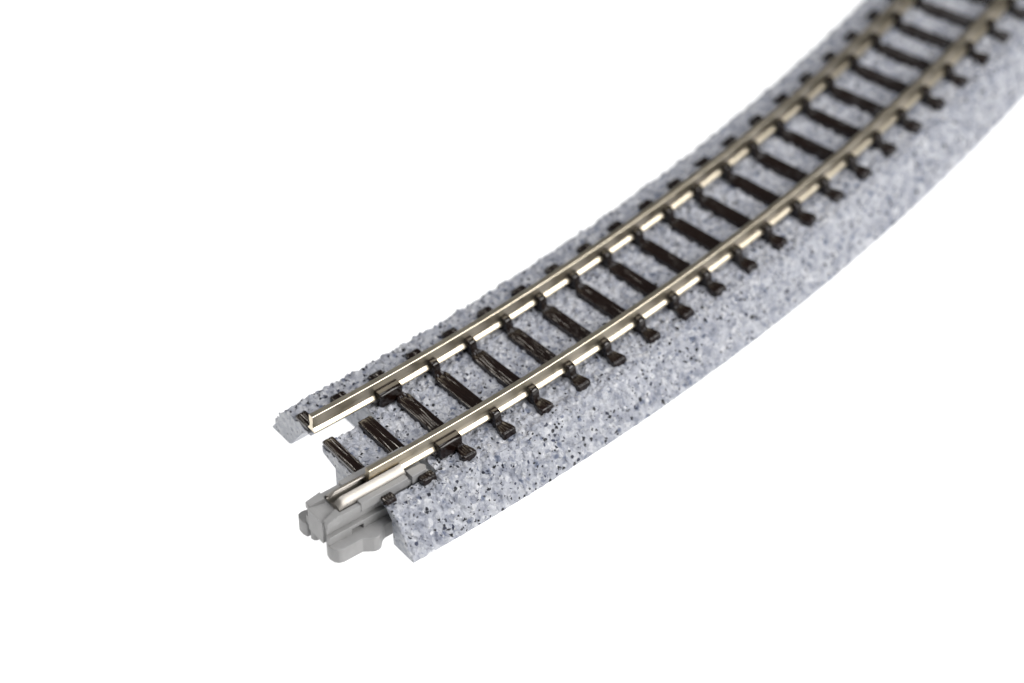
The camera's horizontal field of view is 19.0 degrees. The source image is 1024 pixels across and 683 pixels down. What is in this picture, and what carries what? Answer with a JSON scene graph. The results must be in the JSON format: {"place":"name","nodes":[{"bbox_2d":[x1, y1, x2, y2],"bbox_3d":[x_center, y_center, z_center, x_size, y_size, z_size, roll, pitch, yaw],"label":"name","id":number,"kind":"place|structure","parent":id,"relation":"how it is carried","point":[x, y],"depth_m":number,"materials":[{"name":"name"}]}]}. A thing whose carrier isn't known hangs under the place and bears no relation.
{"place":"outdoors","nodes":[
{"label":"outdoors","id":0,"kind":"place"},
{"bbox_2d":[0,0,1023,682],"bbox_3d":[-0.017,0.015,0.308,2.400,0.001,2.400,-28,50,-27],"label":"ground","id":1,"kind":"structure","parent":0,"point":[230,230],"depth_m":0.32,"materials":[{"name":"plastic"}]},
{"bbox_2d":[272,0,1023,562],"bbox_3d":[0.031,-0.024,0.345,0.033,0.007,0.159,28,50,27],"label":"model railway track","id":2,"kind":"structure","parent":1,"relation":"on","point":[856,132],"depth_m":0.32,"materials":[{"name":"plastic"}]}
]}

